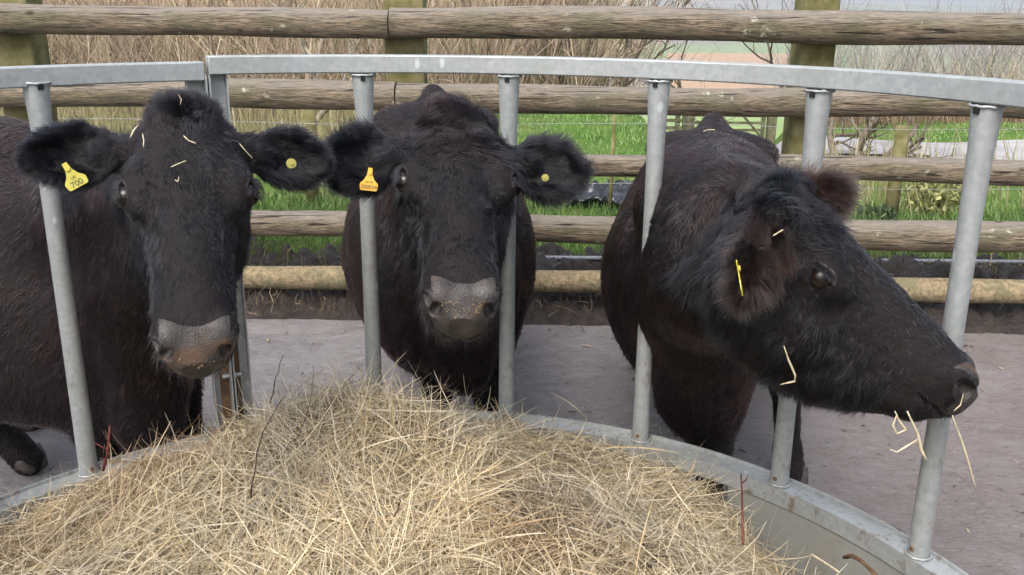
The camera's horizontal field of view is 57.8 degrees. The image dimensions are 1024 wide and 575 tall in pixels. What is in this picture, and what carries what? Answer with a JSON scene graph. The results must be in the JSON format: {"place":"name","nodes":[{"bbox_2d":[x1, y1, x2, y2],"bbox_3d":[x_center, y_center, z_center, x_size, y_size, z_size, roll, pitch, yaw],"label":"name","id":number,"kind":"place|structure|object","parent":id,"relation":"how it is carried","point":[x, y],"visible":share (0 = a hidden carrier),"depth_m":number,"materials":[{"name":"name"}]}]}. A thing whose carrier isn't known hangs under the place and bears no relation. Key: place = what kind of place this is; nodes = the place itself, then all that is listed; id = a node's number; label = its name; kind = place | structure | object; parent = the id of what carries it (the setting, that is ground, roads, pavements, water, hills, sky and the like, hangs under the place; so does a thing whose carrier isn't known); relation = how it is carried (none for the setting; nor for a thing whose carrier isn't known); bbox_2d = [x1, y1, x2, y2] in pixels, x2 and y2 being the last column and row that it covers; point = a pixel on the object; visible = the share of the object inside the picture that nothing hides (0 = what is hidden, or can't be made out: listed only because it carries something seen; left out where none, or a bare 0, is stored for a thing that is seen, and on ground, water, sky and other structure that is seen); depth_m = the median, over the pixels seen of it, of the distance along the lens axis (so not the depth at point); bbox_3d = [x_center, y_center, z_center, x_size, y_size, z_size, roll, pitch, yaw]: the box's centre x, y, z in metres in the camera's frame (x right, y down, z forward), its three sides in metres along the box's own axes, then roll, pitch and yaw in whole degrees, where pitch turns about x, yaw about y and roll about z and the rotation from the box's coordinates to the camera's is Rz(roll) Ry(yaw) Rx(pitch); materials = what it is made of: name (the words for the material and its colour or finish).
{"place":"outdoors","nodes":[
{"label":"outdoors","id":0,"kind":"place"},
{"bbox_2d":[0,319,1023,574],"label":"yard","id":1,"kind":"structure","parent":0,"point":[850,459],"depth_m":3.30,"materials":[{"name":"concrete"}]},
{"bbox_2d":[0,85,336,475],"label":"cow","id":2,"kind":"object","parent":1,"relation":"on","point":[158,254],"visible":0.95,"depth_m":1.77},
{"bbox_2d":[0,346,847,574],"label":"hay","id":3,"kind":"object","parent":1,"relation":"on","point":[340,472],"visible":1,"depth_m":1.86},
{"bbox_2d":[95,425,110,470],"bbox_3d":[-0.787,0.311,1.789,0.034,0.097,0.006,1,17,0],"label":"bramble stem","id":4,"kind":"object","parent":3,"relation":"on","point":[106,458],"visible":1,"depth_m":1.79,"materials":[{"name":"brown plant"}]},
{"bbox_2d":[250,396,285,497],"bbox_3d":[-0.465,0.304,1.766,0.084,0.216,0.007,1,17,0],"label":"twig","id":5,"kind":"object","parent":3,"relation":"on","point":[257,451],"visible":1,"depth_m":1.77,"materials":[{"name":"beige plant"}]},
{"bbox_2d":[270,355,283,403],"bbox_3d":[-0.506,0.197,1.995,0.039,0.114,0.005,1,17,0],"label":"twig","id":6,"kind":"object","parent":3,"relation":"on","point":[274,382],"visible":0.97,"depth_m":2.00,"materials":[{"name":"brown wood"}]},
{"bbox_2d":[394,496,401,516],"bbox_3d":[-0.201,0.386,1.633,0.015,0.041,0.008,1,17,0],"label":"twig","id":7,"kind":"object","parent":3,"relation":"on","point":[397,508],"visible":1,"depth_m":1.63,"materials":[{"name":"brown wood"}]},
{"bbox_2d":[652,554,675,556],"bbox_3d":[0.272,0.480,1.660,0.045,0.006,0.008,1,17,0],"label":"twig","id":8,"kind":"object","parent":3,"relation":"on","point":[663,555],"visible":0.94,"depth_m":1.66,"materials":[{"name":"beige plant"}]},
{"bbox_2d":[740,474,747,544],"bbox_3d":[0.461,0.433,1.837,0.014,0.073,0.174,4,17,10],"label":"bramble stem","id":9,"kind":"object","parent":3,"relation":"on","point":[742,523],"visible":1,"depth_m":1.82,"materials":[{"name":"brown plant"}]},
{"bbox_2d":[810,553,838,572],"bbox_3d":[0.551,0.485,1.635,0.005,0.038,0.111,-1,17,-7],"label":"straw","id":10,"kind":"object","parent":3,"relation":"on","point":[829,565],"visible":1,"depth_m":1.62,"materials":[{"name":"beige plant"}]},
{"bbox_2d":[321,84,600,411],"bbox_3d":[-0.202,-0.004,2.783,0.662,1.228,2.309,-1,17,-6],"label":"cow","id":11,"kind":"object","parent":1,"relation":"on","point":[442,177],"visible":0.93,"depth_m":1.90},
{"bbox_2d":[442,292,481,318],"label":"hay crumbs","id":12,"kind":"object","parent":11,"relation":"attached to","point":[463,308],"visible":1,"depth_m":1.60,"materials":[{"name":"beige plant"}]},
{"bbox_2d":[0,54,1023,574],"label":"ring feeder","id":13,"kind":"object","parent":1,"relation":"on","point":[828,528],"visible":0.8,"depth_m":2.01,"materials":[{"name":"metal"}]},
{"bbox_2d":[842,554,877,574],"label":"twine","id":14,"kind":"object","parent":13,"relation":"attached to","point":[863,563],"visible":1,"depth_m":1.66,"materials":[{"name":"brown fabric"}]},
{"bbox_2d":[207,327,1023,536],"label":"yard litter","id":15,"kind":"object","parent":1,"relation":"on","point":[1022,534],"visible":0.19,"depth_m":3.26,"materials":[{"name":"beige plant"}]},
{"bbox_2d":[599,111,978,517],"bbox_3d":[0.595,0.073,2.715,0.700,1.136,2.404,3,17,7],"label":"cow","id":16,"kind":"object","parent":1,"relation":"on","point":[718,293],"visible":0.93,"depth_m":1.64},
{"bbox_2d":[780,346,795,384],"bbox_3d":[0.478,0.136,1.597,0.026,0.082,0.028,6,18,18],"label":"straw","id":17,"kind":"object","parent":16,"relation":"hanging from","point":[791,366],"visible":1,"depth_m":1.59,"materials":[{"name":"beige plant"}]},
{"bbox_2d":[892,411,906,433],"bbox_3d":[0.647,0.225,1.544,0.026,0.043,0.004,1,17,0],"label":"straw","id":18,"kind":"object","parent":16,"relation":"hanging from","point":[899,421],"visible":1,"depth_m":1.54,"materials":[{"name":"beige plant"}]},
{"bbox_2d":[907,411,926,460],"bbox_3d":[0.678,0.248,1.551,0.046,0.091,0.006,1,17,0],"label":"straw","id":19,"kind":"object","parent":16,"relation":"hanging from","point":[918,438],"visible":1,"depth_m":1.55,"materials":[{"name":"beige plant"}]},
{"bbox_2d":[889,439,917,452],"bbox_3d":[0.659,0.265,1.556,0.048,0.029,0.004,1,17,0],"label":"straw","id":20,"kind":"object","parent":19,"relation":"attached to","point":[904,447],"visible":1,"depth_m":1.56,"materials":[{"name":"beige plant"}]},
{"bbox_2d":[952,415,976,490],"bbox_3d":[0.762,0.280,1.560,0.063,0.141,0.004,1,17,0],"label":"straw","id":21,"kind":"object","parent":16,"relation":"hanging from","point":[963,446],"visible":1,"depth_m":1.56,"materials":[{"name":"beige plant"}]},
{"bbox_2d":[0,75,1023,219],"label":"dry grass","id":22,"kind":"structure","parent":0,"point":[320,127],"depth_m":7.79,"materials":[{"name":"beige plant"}]},
{"bbox_2d":[61,0,1023,265],"bbox_3d":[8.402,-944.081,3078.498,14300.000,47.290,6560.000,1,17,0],"label":"ground","id":23,"kind":"structure","parent":0,"point":[731,50],"depth_m":100.84,"materials":[{"name":"green plant"}]},
{"bbox_2d":[267,0,374,125],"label":"bare tree","id":24,"kind":"object","parent":23,"relation":"on","point":[304,48],"visible":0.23,"depth_m":7.88,"materials":[{"name":"brown plant"}]},
{"bbox_2d":[0,0,1023,303],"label":"pole fence","id":25,"kind":"object","parent":23,"relation":"on","point":[814,32],"visible":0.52,"depth_m":4.00,"materials":[{"name":"brown wood"}]},
{"bbox_2d":[0,0,1023,130],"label":"brushwood","id":26,"kind":"object","parent":23,"relation":"on","point":[74,49],"visible":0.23,"depth_m":10.31,"materials":[{"name":"brown plant"}]},
{"bbox_2d":[58,110,1023,219],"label":"wire fence","id":27,"kind":"object","parent":23,"relation":"on","point":[901,139],"visible":0.27,"depth_m":5.56,"materials":[{"name":"metal"}]},
{"bbox_2d":[566,179,632,207],"bbox_3d":[0.598,-0.601,5.897,0.539,0.165,0.544,1,17,0],"label":"plastic sheet","id":28,"kind":"object","parent":23,"relation":"on","point":[598,192],"visible":0.51,"depth_m":5.88,"materials":[{"name":"grey plastic"}]},
{"bbox_2d":[574,0,690,86],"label":"bare tree","id":29,"kind":"object","parent":23,"relation":"on","point":[645,42],"visible":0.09,"depth_m":15.95,"materials":[{"name":"brown plant"}]},
{"bbox_2d":[666,116,681,130],"bbox_3d":[4.257,-4.382,24.831,0.550,1.200,0.130,1,17,0],"label":"side fence","id":30,"kind":"object","parent":23,"relation":"on","point":[677,120],"visible":0.19,"depth_m":24.79,"materials":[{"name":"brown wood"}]},
{"bbox_2d":[617,0,765,133],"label":"shrub","id":31,"kind":"object","parent":23,"relation":"on","point":[678,83],"visible":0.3,"depth_m":15.29,"materials":[{"name":"brown plant"}]},
{"bbox_2d":[682,116,776,141],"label":"field gate","id":32,"kind":"structure","parent":23,"relation":"on","point":[770,134],"depth_m":24.75,"materials":[{"name":"grey metal"}]},
{"bbox_2d":[681,0,794,87],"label":"bare tree","id":33,"kind":"object","parent":23,"relation":"on","point":[770,54],"visible":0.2,"depth_m":7.81,"materials":[{"name":"brown plant"}]},
{"bbox_2d":[850,201,900,219],"bbox_3d":[2.202,-0.407,5.612,0.310,0.220,0.281,1,17,0],"label":"bush","id":34,"kind":"object","parent":23,"relation":"on","point":[883,209],"visible":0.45,"depth_m":5.58,"materials":[{"name":"green plant"}]},
{"bbox_2d":[827,66,952,157],"bbox_3d":[2.848,-1.191,7.143,0.594,1.070,1.163,-6,18,-20],"label":"bare tree","id":35,"kind":"object","parent":23,"relation":"on","point":[869,123],"visible":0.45,"depth_m":7.19,"materials":[{"name":"grey plant"}]},
{"bbox_2d":[899,182,961,219],"bbox_3d":[2.689,-0.570,5.830,0.524,0.358,0.380,1,17,0],"label":"flowering bush","id":36,"kind":"object","parent":23,"relation":"on","point":[935,199],"visible":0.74,"depth_m":5.77,"materials":[{"name":"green plant"}]},
{"bbox_2d":[969,0,1023,78],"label":"bare tree","id":37,"kind":"object","parent":23,"relation":"on","point":[1014,70],"visible":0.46,"depth_m":23.32,"materials":[{"name":"brown plant"}]},
{"bbox_2d":[244,236,1023,334],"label":"mud bank","id":38,"kind":"structure","parent":0,"point":[988,319],"depth_m":4.38,"materials":[{"name":"brown soil"}]},
{"bbox_2d":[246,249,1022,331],"bbox_3d":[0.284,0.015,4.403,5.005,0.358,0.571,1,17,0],"label":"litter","id":39,"kind":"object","parent":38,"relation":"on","point":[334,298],"visible":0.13,"depth_m":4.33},
{"bbox_2d":[546,256,1023,263],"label":"pipe","id":40,"kind":"object","parent":38,"relation":"on","point":[980,261],"visible":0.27,"depth_m":4.70,"materials":[{"name":"grey plastic"}]},
{"bbox_2d":[248,113,1023,271],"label":"grass","id":41,"kind":"structure","parent":0,"point":[1001,216],"depth_m":5.72,"materials":[{"name":"green plant"}]},
{"bbox_2d":[776,136,1023,159],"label":"track","id":42,"kind":"structure","parent":0,"point":[1000,150],"depth_m":8.14,"materials":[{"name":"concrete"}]},
{"bbox_2d":[776,0,1023,2],"label":"sky","id":43,"kind":"structure","parent":0,"point":[846,1],"materials":[{"name":"white"}]}
]}

